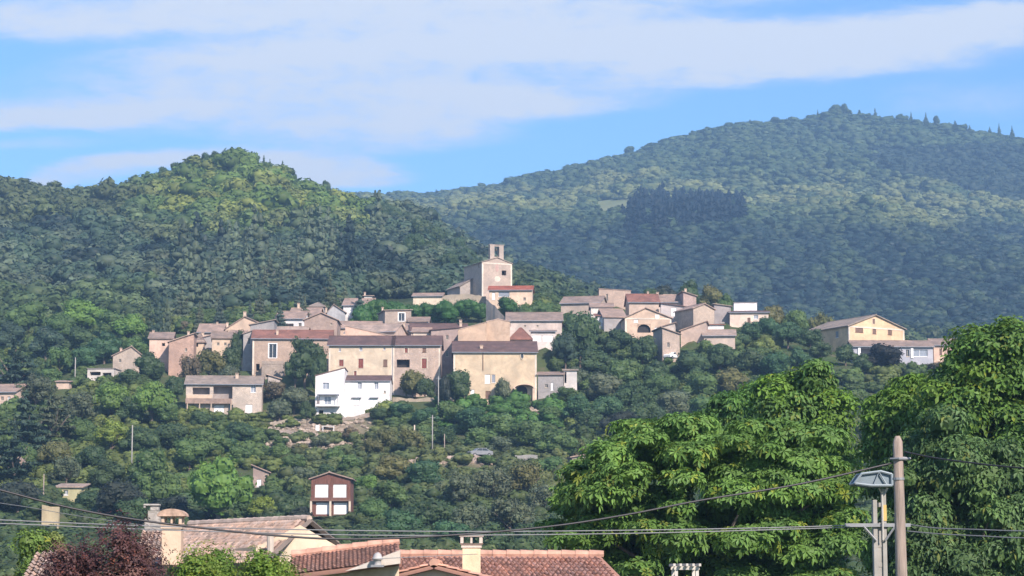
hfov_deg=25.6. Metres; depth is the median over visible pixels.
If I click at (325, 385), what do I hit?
window
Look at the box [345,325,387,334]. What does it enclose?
village house
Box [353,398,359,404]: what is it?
window
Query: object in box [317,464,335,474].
bush
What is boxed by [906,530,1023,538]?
cable
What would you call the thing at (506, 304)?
tree
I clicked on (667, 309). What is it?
village house
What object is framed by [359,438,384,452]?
bush
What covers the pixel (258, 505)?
tree
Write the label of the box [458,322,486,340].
village house
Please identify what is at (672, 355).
parked car
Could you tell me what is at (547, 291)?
tree
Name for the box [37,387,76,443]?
tree
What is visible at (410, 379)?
bush
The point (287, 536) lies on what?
cable
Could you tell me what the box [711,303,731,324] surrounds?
village house
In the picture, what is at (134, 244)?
hill
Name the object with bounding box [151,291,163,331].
cypress
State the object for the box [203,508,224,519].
bush
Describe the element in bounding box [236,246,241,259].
conifer
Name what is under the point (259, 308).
conifer
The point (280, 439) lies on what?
bush
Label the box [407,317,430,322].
annex
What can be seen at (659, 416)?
tree
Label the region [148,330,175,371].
village house
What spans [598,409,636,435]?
tree
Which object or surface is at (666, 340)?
village house
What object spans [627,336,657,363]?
tree
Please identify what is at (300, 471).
bush
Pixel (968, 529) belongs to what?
cable
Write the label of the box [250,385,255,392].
window
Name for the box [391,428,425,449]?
tree
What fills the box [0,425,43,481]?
tree
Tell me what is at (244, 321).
village house
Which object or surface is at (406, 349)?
window
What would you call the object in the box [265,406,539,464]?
rubble
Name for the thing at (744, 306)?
village house
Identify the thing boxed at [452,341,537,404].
cream house
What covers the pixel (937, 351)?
village house
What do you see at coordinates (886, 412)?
broadleaf tree
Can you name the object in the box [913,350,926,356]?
window
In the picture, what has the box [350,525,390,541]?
bush
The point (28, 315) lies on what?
tree
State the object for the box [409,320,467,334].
village house
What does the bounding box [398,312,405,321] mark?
window
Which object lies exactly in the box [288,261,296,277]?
conifer
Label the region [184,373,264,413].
stone house
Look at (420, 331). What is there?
village house
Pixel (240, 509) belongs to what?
bush
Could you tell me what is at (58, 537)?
garden bush
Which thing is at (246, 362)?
annex
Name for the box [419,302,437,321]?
tree
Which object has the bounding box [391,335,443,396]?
long house
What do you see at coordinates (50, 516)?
stone wall
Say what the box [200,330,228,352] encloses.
village house
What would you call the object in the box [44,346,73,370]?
tree
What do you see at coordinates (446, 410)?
bush
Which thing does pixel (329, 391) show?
white house
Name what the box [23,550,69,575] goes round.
tiled porch
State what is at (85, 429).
tree
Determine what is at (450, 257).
tree
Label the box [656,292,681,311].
village house
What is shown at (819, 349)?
tree
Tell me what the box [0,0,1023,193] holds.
sky
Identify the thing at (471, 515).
tree
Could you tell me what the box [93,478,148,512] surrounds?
tree
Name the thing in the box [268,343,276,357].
window
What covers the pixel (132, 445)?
utility pole
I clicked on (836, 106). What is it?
tree
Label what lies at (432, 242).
tree
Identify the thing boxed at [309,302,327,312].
village house
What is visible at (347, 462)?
bush
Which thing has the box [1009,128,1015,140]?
conifer
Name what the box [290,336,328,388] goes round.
tree
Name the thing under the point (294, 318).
village house
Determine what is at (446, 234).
tree
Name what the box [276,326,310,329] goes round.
village house
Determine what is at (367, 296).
outbuilding
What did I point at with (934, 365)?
bush
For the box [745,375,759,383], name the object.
tree
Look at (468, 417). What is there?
bush
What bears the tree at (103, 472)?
on the ground
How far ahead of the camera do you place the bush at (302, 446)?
383.98 m
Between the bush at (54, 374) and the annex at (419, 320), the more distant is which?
the annex at (419, 320)
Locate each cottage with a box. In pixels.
[210,331,233,355]
[536,372,564,398]
[657,322,676,330]
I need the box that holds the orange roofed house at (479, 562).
[399,536,618,575]
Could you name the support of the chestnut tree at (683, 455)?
on the ground
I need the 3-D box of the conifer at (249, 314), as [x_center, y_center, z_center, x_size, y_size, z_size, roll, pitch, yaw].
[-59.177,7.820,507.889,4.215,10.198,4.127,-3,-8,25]
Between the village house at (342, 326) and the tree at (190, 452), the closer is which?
the tree at (190, 452)
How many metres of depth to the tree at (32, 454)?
355.58 m
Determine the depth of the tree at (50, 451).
360.77 m
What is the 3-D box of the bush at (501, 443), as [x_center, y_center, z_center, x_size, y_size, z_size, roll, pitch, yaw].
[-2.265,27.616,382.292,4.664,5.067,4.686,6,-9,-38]
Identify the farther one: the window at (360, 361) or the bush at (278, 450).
the window at (360, 361)
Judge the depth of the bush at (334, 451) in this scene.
371.43 m
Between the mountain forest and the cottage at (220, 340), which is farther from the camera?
the mountain forest
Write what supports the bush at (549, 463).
on the ground
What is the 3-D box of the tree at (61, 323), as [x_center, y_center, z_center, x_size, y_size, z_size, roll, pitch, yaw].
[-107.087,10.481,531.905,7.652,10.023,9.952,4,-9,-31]
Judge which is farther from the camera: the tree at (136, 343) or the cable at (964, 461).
the tree at (136, 343)
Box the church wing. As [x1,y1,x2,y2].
[445,278,472,294]
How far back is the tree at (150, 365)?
448.04 m
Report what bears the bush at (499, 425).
on the ground
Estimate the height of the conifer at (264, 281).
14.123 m
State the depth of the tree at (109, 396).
413.21 m
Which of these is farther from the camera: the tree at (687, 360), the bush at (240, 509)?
the tree at (687, 360)
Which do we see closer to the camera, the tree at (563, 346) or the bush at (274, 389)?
the bush at (274, 389)
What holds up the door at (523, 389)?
in the cream house at (487, 365)
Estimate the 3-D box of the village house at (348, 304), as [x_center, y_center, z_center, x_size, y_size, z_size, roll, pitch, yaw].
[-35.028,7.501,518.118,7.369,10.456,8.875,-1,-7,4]
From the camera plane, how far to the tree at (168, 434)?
379.00 m
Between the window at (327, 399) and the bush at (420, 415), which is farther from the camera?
the window at (327, 399)
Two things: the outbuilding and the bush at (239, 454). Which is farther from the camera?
the outbuilding
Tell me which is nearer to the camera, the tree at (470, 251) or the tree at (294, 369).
the tree at (294, 369)
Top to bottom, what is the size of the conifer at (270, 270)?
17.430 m
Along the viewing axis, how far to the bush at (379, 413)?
416.70 m
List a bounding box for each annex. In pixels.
[87,368,121,380]
[240,329,254,370]
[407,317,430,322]
[847,340,934,365]
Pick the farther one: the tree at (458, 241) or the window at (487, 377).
the tree at (458, 241)
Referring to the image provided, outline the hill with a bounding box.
[0,147,977,339]
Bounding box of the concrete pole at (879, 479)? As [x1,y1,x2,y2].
[845,470,910,575]
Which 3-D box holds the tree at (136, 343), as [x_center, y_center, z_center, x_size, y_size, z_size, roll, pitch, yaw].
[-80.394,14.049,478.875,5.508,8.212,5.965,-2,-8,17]
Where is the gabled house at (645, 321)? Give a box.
[619,307,672,339]
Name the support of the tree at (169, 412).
on the ground
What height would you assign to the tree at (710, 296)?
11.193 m
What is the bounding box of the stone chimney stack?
[143,504,160,530]
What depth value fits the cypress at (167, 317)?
511.80 m
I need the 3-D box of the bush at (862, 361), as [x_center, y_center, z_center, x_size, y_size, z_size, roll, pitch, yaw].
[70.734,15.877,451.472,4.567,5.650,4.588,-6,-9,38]
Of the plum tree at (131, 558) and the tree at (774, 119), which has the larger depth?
the tree at (774, 119)
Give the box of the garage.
[529,330,556,350]
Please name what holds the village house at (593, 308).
on the ground
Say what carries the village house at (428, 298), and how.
on the ground
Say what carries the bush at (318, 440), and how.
on the ground
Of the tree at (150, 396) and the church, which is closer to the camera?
the tree at (150, 396)
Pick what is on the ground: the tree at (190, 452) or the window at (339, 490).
the tree at (190, 452)
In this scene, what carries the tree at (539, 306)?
on the ground
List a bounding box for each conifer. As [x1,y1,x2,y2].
[172,281,190,321]
[192,301,204,332]
[208,273,221,302]
[211,296,227,323]
[231,281,238,293]
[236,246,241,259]
[246,301,253,319]
[253,288,266,313]
[259,266,269,287]
[263,251,277,283]
[275,301,286,325]
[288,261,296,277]
[293,280,303,307]
[301,296,309,315]
[321,271,338,310]
[338,280,349,309]
[348,286,365,320]
[923,112,929,125]
[997,126,1002,138]
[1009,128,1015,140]
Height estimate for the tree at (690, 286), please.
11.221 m
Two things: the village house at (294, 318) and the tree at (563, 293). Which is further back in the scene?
the tree at (563, 293)
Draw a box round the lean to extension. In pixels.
[290,539,401,575]
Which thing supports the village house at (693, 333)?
on the ground
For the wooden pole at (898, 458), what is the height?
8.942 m
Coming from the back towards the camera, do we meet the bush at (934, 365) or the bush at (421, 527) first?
the bush at (934, 365)
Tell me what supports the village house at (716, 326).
on the ground
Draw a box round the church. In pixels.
[463,244,512,300]
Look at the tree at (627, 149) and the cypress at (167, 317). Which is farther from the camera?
the tree at (627, 149)
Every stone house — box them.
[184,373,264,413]
[251,329,333,378]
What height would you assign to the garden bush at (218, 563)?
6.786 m
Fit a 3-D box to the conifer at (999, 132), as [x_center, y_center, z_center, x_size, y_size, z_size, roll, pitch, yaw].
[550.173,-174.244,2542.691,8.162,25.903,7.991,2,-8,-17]
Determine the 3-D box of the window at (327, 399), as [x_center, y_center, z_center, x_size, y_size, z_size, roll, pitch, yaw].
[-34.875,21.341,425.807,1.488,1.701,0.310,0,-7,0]
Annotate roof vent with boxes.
[371,552,383,566]
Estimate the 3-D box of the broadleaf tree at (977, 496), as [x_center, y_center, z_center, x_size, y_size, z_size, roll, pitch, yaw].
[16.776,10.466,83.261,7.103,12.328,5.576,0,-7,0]
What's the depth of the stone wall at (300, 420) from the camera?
420.21 m
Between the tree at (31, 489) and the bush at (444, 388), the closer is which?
the tree at (31, 489)
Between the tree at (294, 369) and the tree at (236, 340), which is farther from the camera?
the tree at (236, 340)
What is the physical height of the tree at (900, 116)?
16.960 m
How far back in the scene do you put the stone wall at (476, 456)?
371.44 m
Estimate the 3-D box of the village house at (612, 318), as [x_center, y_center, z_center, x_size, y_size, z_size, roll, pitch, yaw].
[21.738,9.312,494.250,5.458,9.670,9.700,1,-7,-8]
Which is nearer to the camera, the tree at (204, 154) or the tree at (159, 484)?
the tree at (159, 484)
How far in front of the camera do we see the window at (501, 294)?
523.20 m
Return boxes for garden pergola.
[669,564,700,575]
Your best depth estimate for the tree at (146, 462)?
340.90 m
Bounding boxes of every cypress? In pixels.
[145,302,153,335]
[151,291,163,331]
[162,295,171,331]
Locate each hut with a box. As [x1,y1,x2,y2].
[54,380,72,388]
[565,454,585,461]
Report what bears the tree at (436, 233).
on the hill
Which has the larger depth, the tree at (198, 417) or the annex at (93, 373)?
the annex at (93, 373)
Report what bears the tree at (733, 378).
on the ground
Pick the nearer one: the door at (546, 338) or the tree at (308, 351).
the tree at (308, 351)
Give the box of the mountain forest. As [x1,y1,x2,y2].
[346,108,1023,329]
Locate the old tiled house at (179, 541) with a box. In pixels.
[152,509,340,575]
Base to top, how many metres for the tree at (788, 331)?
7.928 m
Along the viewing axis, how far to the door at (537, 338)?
466.48 m
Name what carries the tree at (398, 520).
on the ground
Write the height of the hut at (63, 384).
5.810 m
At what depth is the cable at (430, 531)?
47.86 m
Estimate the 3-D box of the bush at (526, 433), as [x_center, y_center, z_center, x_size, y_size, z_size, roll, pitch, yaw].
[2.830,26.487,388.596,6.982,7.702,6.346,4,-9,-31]
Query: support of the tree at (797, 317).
on the ground
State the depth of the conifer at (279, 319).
493.70 m
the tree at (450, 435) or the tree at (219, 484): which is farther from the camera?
the tree at (450, 435)
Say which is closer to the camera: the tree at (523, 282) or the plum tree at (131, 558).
the plum tree at (131, 558)
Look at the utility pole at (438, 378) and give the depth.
418.92 m
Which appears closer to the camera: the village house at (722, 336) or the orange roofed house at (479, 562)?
the orange roofed house at (479, 562)
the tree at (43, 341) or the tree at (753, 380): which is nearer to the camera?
the tree at (753, 380)
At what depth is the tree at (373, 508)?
304.20 m
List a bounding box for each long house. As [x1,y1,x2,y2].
[327,335,395,374]
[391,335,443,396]
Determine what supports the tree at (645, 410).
on the ground
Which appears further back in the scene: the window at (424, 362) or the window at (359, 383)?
the window at (424, 362)
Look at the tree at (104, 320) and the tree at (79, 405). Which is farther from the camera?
the tree at (104, 320)
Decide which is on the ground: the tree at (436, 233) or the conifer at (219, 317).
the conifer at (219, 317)
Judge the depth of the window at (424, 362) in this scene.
446.76 m
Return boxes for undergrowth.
[0,291,939,575]
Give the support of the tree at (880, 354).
on the ground
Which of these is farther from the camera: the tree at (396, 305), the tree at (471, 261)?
the tree at (471, 261)
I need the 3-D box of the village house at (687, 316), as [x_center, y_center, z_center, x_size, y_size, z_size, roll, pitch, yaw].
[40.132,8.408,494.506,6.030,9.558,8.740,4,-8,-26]
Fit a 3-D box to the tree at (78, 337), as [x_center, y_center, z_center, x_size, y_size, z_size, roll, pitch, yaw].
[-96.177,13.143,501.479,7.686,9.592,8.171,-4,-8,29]
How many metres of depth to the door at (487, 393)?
438.97 m
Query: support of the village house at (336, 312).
on the ground
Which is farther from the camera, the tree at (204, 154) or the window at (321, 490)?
the tree at (204, 154)
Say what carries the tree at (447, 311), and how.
on the ground
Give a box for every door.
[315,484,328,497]
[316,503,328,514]
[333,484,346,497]
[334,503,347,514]
[485,391,489,398]
[517,386,526,393]
[532,335,540,341]
[543,335,552,341]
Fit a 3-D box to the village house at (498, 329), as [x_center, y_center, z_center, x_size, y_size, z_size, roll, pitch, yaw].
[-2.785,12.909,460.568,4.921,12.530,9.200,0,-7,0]
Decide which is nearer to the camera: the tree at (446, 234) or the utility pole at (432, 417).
the utility pole at (432, 417)
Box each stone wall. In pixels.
[41,505,59,527]
[270,418,312,424]
[275,429,293,432]
[343,401,397,419]
[392,397,452,401]
[444,294,485,304]
[447,455,492,463]
[486,299,504,320]
[515,455,537,459]
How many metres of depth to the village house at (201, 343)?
474.29 m
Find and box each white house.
[315,367,347,416]
[345,375,392,416]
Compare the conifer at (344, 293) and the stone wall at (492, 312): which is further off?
the conifer at (344, 293)
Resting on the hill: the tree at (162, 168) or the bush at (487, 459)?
the tree at (162, 168)
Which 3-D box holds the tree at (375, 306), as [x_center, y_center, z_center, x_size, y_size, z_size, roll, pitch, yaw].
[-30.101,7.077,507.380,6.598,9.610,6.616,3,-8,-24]
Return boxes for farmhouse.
[809,314,906,351]
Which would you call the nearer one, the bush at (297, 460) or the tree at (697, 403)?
the bush at (297, 460)
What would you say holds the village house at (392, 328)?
on the ground
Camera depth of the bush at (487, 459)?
367.60 m
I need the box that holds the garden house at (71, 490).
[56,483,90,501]
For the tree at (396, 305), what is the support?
on the ground
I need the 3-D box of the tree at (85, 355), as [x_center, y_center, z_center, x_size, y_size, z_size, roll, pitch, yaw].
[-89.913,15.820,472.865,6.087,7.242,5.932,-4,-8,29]
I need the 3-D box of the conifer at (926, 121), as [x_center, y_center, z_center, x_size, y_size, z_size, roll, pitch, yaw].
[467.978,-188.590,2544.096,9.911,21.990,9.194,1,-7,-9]
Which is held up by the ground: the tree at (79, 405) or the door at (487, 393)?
the tree at (79, 405)
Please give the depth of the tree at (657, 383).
434.33 m
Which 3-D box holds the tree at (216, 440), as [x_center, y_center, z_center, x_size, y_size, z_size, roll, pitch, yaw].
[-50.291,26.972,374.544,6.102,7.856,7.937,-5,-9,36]
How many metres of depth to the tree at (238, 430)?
391.44 m
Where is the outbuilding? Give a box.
[363,292,373,297]
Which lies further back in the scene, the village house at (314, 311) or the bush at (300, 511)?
the village house at (314, 311)
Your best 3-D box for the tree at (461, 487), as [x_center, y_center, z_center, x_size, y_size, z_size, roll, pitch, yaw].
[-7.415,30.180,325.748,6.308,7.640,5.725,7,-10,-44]
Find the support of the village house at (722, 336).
on the ground
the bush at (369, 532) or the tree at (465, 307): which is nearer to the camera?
the bush at (369, 532)
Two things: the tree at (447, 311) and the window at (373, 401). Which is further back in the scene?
the tree at (447, 311)
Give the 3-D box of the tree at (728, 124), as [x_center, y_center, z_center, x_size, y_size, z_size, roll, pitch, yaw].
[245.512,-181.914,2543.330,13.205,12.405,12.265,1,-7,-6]
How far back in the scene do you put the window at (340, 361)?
446.76 m
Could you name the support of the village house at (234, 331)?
on the ground
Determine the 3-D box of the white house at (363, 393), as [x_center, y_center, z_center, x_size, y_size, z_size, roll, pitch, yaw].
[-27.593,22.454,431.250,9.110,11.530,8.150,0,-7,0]
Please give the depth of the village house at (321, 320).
478.92 m
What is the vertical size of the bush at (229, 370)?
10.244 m
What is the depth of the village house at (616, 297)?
524.02 m
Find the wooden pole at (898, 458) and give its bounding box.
[890,436,910,575]
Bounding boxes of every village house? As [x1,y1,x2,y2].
[0,384,31,402]
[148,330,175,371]
[167,331,197,376]
[196,322,225,335]
[196,333,206,354]
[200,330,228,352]
[224,311,257,331]
[229,330,247,333]
[248,319,278,346]
[274,311,309,325]
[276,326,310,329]
[290,303,323,315]
[303,311,341,334]
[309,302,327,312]
[325,304,346,320]
[340,321,382,334]
[341,298,375,320]
[343,323,408,334]
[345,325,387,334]
[374,322,410,334]
[376,307,412,322]
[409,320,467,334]
[411,293,444,304]
[411,327,431,334]
[428,322,467,377]
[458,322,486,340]
[486,318,509,340]
[487,286,534,308]
[510,327,532,340]
[559,296,606,316]
[588,303,614,317]
[594,314,602,328]
[597,288,630,308]
[597,308,625,331]
[624,291,659,315]
[651,326,681,363]
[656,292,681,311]
[659,302,685,322]
[673,303,715,331]
[676,288,697,305]
[679,320,709,346]
[702,329,736,348]
[708,324,725,328]
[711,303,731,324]
[728,311,769,327]
[732,302,756,310]
[927,338,953,362]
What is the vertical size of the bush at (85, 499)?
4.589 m
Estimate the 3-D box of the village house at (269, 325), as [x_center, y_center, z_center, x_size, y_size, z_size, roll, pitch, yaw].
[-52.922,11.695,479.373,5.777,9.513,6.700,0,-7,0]
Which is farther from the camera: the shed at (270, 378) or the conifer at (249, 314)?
the conifer at (249, 314)
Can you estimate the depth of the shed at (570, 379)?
442.30 m
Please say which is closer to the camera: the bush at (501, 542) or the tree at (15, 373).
the bush at (501, 542)
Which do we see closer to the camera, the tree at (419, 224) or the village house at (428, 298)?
the village house at (428, 298)
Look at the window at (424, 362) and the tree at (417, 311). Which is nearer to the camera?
the window at (424, 362)
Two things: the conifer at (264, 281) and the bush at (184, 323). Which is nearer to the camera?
the bush at (184, 323)
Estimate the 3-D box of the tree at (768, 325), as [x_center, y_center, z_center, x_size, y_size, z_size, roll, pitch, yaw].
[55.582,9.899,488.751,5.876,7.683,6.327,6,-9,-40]
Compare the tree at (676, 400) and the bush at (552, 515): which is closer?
the bush at (552, 515)
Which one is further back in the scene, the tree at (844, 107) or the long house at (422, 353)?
the tree at (844, 107)
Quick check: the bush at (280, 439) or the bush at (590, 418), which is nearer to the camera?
the bush at (280, 439)
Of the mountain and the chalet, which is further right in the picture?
the mountain
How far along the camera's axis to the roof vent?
59.47 m
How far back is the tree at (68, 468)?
345.20 m
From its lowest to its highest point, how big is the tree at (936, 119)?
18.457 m
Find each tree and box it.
[0,321,26,346]
[0,335,43,383]
[0,390,50,451]
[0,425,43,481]
[0,478,44,512]
[3,443,38,471]
[4,300,49,330]
[14,372,56,404]
[28,326,66,359]
[29,508,177,575]
[34,439,73,463]
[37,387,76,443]
[43,312,77,336]
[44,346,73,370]
[46,455,82,482]
[60,296,108,328]
[60,417,95,440]
[61,389,98,419]
[62,326,95,349]
[70,346,97,365]
[73,445,108,467]
[86,330,122,363]
[86,458,126,487]
[91,381,130,414]
[93,418,129,449]
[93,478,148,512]
[96,310,124,335]
[111,313,147,336]
[114,396,145,421]
[118,425,162,450]
[122,335,148,353]
[125,448,169,479]
[130,380,177,427]
[133,351,164,380]
[135,467,184,503]
[152,401,179,422]
[154,422,189,449]
[158,166,168,172]
[170,162,178,169]
[171,438,210,470]
[176,354,201,379]
[186,454,256,518]
[189,410,212,425]
[192,426,233,454]
[195,349,227,374]
[201,152,208,159]
[220,420,255,440]
[222,346,241,368]
[230,329,244,370]
[247,495,277,516]
[275,494,308,515]
[276,386,310,413]
[283,351,306,387]
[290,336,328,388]
[322,180,331,190]
[350,303,372,320]
[355,497,388,519]
[366,298,391,320]
[367,428,397,447]
[370,479,408,507]
[372,452,414,482]
[373,202,393,214]
[382,506,423,532]
[387,301,407,309]
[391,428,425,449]
[402,232,425,249]
[404,459,443,483]
[406,303,422,316]
[407,497,455,525]
[409,216,430,233]
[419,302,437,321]
[422,224,444,240]
[422,238,438,248]
[433,299,459,322]
[433,426,458,443]
[435,470,477,501]
[437,251,459,265]
[440,229,450,238]
[446,368,471,399]
[447,236,466,246]
[451,501,490,530]
[453,298,478,321]
[457,246,476,257]
[468,258,479,263]
[471,302,485,322]
[472,465,513,497]
[487,497,538,529]
[497,296,518,312]
[507,461,545,491]
[513,278,540,292]
[525,483,553,513]
[528,300,556,311]
[533,427,580,455]
[534,411,871,575]
[537,287,555,296]
[550,330,576,368]
[557,289,574,299]
[561,393,590,417]
[562,311,601,368]
[569,365,587,382]
[573,438,586,455]
[577,346,617,373]
[584,371,622,398]
[591,394,625,417]
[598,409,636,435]
[601,328,633,354]
[606,357,643,382]
[612,379,655,407]
[623,146,633,152]
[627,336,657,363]
[627,400,666,422]
[640,359,670,379]
[641,372,680,394]
[643,287,656,293]
[654,284,677,294]
[654,389,690,414]
[655,413,669,420]
[675,349,712,372]
[677,278,699,303]
[681,368,718,397]
[687,394,709,413]
[696,381,756,557]
[697,284,722,305]
[703,344,735,369]
[712,366,750,391]
[717,293,732,310]
[724,122,733,126]
[732,349,764,373]
[735,333,752,345]
[735,357,872,575]
[737,321,761,338]
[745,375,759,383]
[758,316,778,337]
[758,352,790,374]
[763,304,784,324]
[769,116,779,122]
[774,321,802,348]
[780,308,810,329]
[789,346,814,365]
[793,328,824,349]
[807,312,834,328]
[807,340,832,358]
[828,104,841,110]
[841,103,848,112]
[854,372,927,575]
[867,343,903,366]
[871,404,1023,575]
[891,315,1023,521]
[895,113,905,121]
[933,116,939,124]
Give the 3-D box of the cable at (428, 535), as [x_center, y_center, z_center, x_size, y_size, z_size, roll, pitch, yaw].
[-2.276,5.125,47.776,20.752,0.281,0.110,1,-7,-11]
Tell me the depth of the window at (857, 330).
482.64 m
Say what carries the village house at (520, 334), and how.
on the ground
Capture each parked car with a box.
[467,448,492,455]
[663,352,677,358]
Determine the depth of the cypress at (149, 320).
527.82 m
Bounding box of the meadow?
[598,199,628,210]
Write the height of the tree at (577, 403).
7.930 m
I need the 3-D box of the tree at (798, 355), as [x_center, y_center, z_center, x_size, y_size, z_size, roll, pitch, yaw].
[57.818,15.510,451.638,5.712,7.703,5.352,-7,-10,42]
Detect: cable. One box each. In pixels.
[0,462,892,539]
[0,519,844,531]
[0,523,856,535]
[1,503,159,527]
[376,554,473,558]
[904,451,1023,468]
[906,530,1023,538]
[911,524,1023,531]
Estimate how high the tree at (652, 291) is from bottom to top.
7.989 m
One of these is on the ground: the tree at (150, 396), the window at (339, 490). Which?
the tree at (150, 396)
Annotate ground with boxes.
[20,301,903,529]
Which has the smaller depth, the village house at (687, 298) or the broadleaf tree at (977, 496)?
the broadleaf tree at (977, 496)
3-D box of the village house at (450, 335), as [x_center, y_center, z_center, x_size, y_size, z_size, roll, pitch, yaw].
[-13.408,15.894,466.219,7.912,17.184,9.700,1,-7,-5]
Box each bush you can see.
[7,526,52,575]
[38,367,62,380]
[45,531,67,552]
[74,491,97,506]
[113,497,150,524]
[117,368,142,383]
[154,495,192,518]
[164,539,308,575]
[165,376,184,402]
[180,321,189,329]
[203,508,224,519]
[218,364,240,375]
[222,435,237,451]
[228,446,253,467]
[232,502,250,516]
[261,511,285,516]
[263,380,286,400]
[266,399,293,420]
[268,443,290,457]
[272,436,288,444]
[281,453,308,467]
[288,506,316,522]
[290,443,308,449]
[291,466,316,479]
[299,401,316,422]
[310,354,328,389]
[310,434,329,445]
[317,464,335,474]
[324,446,344,458]
[337,454,364,470]
[342,426,359,437]
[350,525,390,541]
[354,474,377,488]
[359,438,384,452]
[370,407,387,419]
[388,402,413,416]
[399,369,425,398]
[400,524,434,541]
[410,407,441,424]
[414,376,435,397]
[433,519,470,542]
[435,401,465,421]
[436,376,450,401]
[455,406,486,431]
[464,426,498,447]
[469,521,511,549]
[477,412,515,437]
[479,454,495,464]
[486,436,512,451]
[494,377,510,398]
[508,420,545,446]
[512,520,549,545]
[517,304,532,311]
[536,456,563,472]
[538,405,561,419]
[548,512,566,520]
[557,386,574,401]
[573,408,603,428]
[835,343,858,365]
[851,353,873,373]
[926,361,942,370]
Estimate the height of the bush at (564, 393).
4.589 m
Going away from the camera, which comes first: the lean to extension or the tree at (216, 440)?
the lean to extension
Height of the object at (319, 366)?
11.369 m
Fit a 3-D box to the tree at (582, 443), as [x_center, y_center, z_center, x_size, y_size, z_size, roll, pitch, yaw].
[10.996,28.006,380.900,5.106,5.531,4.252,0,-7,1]
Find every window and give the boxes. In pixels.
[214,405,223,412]
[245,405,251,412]
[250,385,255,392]
[257,479,260,486]
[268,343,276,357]
[322,383,328,389]
[324,396,330,404]
[338,359,343,366]
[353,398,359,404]
[357,358,363,368]
[357,382,361,389]
[369,398,377,406]
[374,382,378,389]
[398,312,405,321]
[404,347,408,352]
[421,358,427,368]
[484,375,489,383]
[499,292,509,296]
[637,324,649,332]
[671,308,676,316]
[855,328,862,332]
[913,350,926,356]
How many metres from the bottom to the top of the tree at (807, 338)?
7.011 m
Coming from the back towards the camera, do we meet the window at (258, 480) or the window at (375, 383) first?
the window at (375, 383)
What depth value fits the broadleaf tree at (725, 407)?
111.05 m
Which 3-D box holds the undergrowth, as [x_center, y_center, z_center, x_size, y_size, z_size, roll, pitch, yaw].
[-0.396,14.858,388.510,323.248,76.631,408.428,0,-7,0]
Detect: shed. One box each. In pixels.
[251,464,270,487]
[266,374,281,382]
[562,369,578,390]
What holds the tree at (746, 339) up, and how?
on the ground
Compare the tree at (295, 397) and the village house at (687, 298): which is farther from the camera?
the village house at (687, 298)
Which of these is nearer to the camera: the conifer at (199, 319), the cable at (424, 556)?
the cable at (424, 556)
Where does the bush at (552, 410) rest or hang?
on the ground
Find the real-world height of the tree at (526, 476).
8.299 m
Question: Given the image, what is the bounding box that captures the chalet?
[309,471,355,518]
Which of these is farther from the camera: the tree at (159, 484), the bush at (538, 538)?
the tree at (159, 484)
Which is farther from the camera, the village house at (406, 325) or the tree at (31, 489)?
the village house at (406, 325)
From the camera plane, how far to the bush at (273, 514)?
299.01 m
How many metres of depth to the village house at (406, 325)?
481.65 m
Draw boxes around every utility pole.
[131,425,132,461]
[430,415,434,448]
[436,376,440,404]
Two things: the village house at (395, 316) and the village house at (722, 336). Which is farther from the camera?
the village house at (395, 316)
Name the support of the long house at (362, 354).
on the ground
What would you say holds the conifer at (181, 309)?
on the ground
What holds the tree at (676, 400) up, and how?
on the ground
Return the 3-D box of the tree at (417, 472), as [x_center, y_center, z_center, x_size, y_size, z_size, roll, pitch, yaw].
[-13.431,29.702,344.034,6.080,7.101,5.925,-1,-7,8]
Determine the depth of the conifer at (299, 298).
552.49 m
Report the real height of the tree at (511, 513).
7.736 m
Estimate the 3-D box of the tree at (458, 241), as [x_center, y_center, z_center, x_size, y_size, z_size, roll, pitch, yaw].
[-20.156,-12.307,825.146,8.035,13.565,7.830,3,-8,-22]
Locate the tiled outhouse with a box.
[138,530,178,575]
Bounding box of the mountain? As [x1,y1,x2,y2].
[515,120,1020,311]
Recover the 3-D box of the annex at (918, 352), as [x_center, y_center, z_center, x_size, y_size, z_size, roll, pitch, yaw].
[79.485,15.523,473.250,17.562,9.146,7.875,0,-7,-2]
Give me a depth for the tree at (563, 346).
458.75 m
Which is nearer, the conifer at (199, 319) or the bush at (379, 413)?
the bush at (379, 413)
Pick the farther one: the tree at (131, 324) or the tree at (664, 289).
the tree at (664, 289)
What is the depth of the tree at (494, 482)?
326.54 m
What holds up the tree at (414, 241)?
on the hill
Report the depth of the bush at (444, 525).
270.36 m
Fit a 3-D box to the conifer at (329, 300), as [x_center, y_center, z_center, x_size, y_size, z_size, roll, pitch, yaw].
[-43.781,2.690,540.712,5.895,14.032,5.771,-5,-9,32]
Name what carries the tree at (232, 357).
on the ground
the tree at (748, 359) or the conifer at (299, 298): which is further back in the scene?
the conifer at (299, 298)
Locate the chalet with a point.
(332, 493)
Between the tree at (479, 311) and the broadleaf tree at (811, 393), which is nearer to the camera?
the broadleaf tree at (811, 393)
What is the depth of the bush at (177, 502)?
303.92 m
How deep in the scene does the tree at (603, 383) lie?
430.26 m
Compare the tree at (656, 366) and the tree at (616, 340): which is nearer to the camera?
the tree at (656, 366)
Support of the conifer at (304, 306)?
on the ground
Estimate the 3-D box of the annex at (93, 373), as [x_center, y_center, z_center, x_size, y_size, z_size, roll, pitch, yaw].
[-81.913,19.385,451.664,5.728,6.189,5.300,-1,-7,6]

